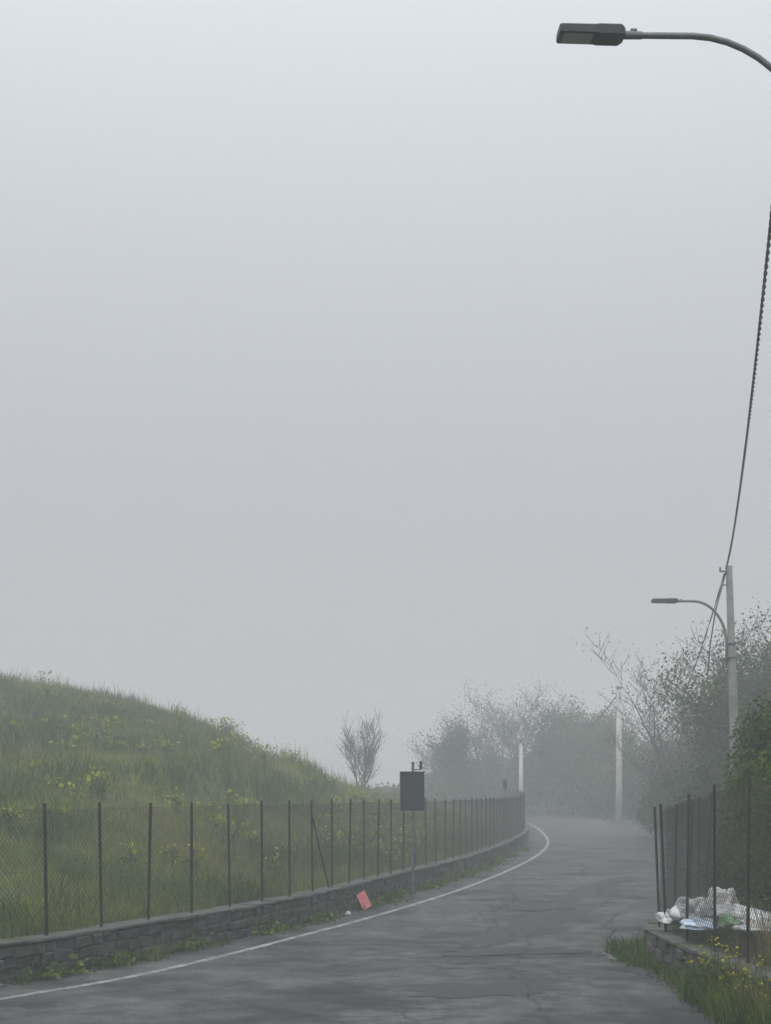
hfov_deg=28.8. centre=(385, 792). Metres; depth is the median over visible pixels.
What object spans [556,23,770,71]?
street lamp
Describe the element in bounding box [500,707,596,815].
leafing tree
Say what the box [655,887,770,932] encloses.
garbage bags
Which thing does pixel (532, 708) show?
bare tree
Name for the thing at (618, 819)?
utility pole
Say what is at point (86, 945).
stones
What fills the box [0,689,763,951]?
ground
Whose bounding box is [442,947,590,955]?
asphalt repair
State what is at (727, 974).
yellow wildflowers
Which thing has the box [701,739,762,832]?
young tree
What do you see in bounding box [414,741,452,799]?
bare tree
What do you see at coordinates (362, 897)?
red marker plate
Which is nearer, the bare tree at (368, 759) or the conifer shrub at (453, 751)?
the bare tree at (368, 759)
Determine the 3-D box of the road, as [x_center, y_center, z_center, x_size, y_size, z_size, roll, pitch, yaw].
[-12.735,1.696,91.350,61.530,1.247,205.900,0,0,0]
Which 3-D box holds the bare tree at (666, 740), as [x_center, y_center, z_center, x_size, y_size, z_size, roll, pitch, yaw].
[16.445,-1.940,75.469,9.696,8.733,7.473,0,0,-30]
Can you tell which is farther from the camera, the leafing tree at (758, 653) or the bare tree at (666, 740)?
the bare tree at (666, 740)
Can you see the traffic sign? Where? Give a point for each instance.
(412, 790)
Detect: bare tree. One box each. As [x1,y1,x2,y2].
[327,709,388,787]
[402,714,515,802]
[402,715,481,803]
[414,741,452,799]
[433,675,542,806]
[467,672,579,790]
[469,715,527,793]
[571,627,748,846]
[611,686,721,785]
[626,620,747,777]
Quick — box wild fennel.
[0,670,498,886]
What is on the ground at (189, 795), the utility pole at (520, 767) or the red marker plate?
the utility pole at (520, 767)
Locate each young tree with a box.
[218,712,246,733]
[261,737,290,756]
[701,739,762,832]
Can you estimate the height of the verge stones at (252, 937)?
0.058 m
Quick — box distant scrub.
[358,774,509,807]
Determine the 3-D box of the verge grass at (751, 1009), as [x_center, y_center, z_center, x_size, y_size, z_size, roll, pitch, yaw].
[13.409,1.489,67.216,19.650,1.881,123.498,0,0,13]
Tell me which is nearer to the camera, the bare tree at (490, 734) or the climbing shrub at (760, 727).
the climbing shrub at (760, 727)
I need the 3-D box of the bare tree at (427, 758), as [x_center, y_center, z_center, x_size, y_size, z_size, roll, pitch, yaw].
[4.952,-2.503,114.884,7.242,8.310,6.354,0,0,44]
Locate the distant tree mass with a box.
[372,716,698,818]
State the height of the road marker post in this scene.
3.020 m
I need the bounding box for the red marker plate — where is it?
[357,890,371,910]
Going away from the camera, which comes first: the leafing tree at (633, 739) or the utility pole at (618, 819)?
the utility pole at (618, 819)
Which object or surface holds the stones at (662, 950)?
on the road
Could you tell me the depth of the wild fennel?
43.46 m
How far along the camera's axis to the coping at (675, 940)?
17.99 m
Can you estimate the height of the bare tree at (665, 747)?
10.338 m
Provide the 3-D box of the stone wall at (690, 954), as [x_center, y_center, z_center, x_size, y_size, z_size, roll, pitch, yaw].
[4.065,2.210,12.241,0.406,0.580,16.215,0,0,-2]
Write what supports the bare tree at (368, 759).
on the ground at (189, 795)
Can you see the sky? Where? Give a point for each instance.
(357, 357)
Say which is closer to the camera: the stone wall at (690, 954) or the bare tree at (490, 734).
the stone wall at (690, 954)
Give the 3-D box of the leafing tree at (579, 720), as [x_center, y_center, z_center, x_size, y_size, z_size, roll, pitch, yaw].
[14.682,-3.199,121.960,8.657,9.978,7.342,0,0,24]
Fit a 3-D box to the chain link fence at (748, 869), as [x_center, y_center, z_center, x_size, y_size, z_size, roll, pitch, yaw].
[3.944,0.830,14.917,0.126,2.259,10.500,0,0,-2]
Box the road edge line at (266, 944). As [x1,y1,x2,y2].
[0,822,549,999]
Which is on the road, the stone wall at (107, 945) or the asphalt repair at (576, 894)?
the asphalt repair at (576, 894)
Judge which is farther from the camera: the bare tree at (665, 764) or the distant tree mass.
the distant tree mass
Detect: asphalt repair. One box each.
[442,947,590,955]
[459,909,591,946]
[549,875,638,902]
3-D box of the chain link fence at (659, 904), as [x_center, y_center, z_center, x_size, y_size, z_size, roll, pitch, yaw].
[8.752,1.008,40.416,0.740,1.985,39.079,0,0,13]
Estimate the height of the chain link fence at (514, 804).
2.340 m
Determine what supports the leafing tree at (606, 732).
on the ground at (189, 795)
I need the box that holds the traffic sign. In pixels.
[400,761,423,899]
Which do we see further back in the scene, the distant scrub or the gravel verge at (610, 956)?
the distant scrub
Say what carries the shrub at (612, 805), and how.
on the ground at (189, 795)
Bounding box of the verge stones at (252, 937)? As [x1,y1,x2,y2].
[0,872,706,1017]
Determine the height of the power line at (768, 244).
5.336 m
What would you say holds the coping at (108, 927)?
on the stone wall at (107, 945)
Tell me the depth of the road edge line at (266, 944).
23.23 m
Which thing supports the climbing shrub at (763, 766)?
on the ground at (189, 795)
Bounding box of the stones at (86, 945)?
[0,829,528,982]
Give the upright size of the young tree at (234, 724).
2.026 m
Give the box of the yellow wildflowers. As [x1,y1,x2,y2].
[684,898,770,1019]
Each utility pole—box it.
[515,742,522,791]
[612,687,622,823]
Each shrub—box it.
[411,715,480,800]
[588,713,753,849]
[631,669,770,838]
[696,690,770,898]
[711,733,770,911]
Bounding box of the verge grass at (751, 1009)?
[4,814,770,1023]
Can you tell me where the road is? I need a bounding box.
[0,806,722,1023]
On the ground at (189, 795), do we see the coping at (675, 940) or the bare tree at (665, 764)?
the bare tree at (665, 764)
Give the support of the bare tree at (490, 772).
on the ground at (189, 795)
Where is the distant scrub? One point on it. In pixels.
(443, 791)
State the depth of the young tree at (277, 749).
79.62 m
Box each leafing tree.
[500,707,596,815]
[511,696,611,751]
[536,692,639,811]
[553,705,632,816]
[601,711,659,756]
[643,615,770,792]
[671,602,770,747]
[723,614,770,691]
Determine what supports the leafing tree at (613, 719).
on the ground at (189, 795)
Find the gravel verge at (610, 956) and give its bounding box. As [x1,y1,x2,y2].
[602,945,624,959]
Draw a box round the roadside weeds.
[9,844,537,981]
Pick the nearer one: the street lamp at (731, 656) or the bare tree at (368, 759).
the street lamp at (731, 656)
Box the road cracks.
[124,858,672,1011]
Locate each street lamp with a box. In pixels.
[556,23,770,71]
[651,566,738,815]
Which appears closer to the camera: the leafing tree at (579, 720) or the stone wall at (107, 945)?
the stone wall at (107, 945)
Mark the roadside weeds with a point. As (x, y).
(380, 900)
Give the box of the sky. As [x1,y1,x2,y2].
[0,0,770,788]
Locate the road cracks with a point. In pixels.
(489, 945)
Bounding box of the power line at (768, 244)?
[521,206,770,749]
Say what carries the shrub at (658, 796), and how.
on the ground at (189, 795)
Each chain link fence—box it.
[0,787,524,937]
[653,794,721,926]
[659,779,770,970]
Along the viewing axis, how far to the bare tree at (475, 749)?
112.67 m
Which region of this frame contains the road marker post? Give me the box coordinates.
[503,778,506,798]
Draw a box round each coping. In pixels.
[0,810,528,946]
[643,885,712,931]
[648,930,770,986]
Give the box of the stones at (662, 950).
[647,934,770,994]
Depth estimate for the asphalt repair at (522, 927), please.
26.02 m
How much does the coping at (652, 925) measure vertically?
0.094 m

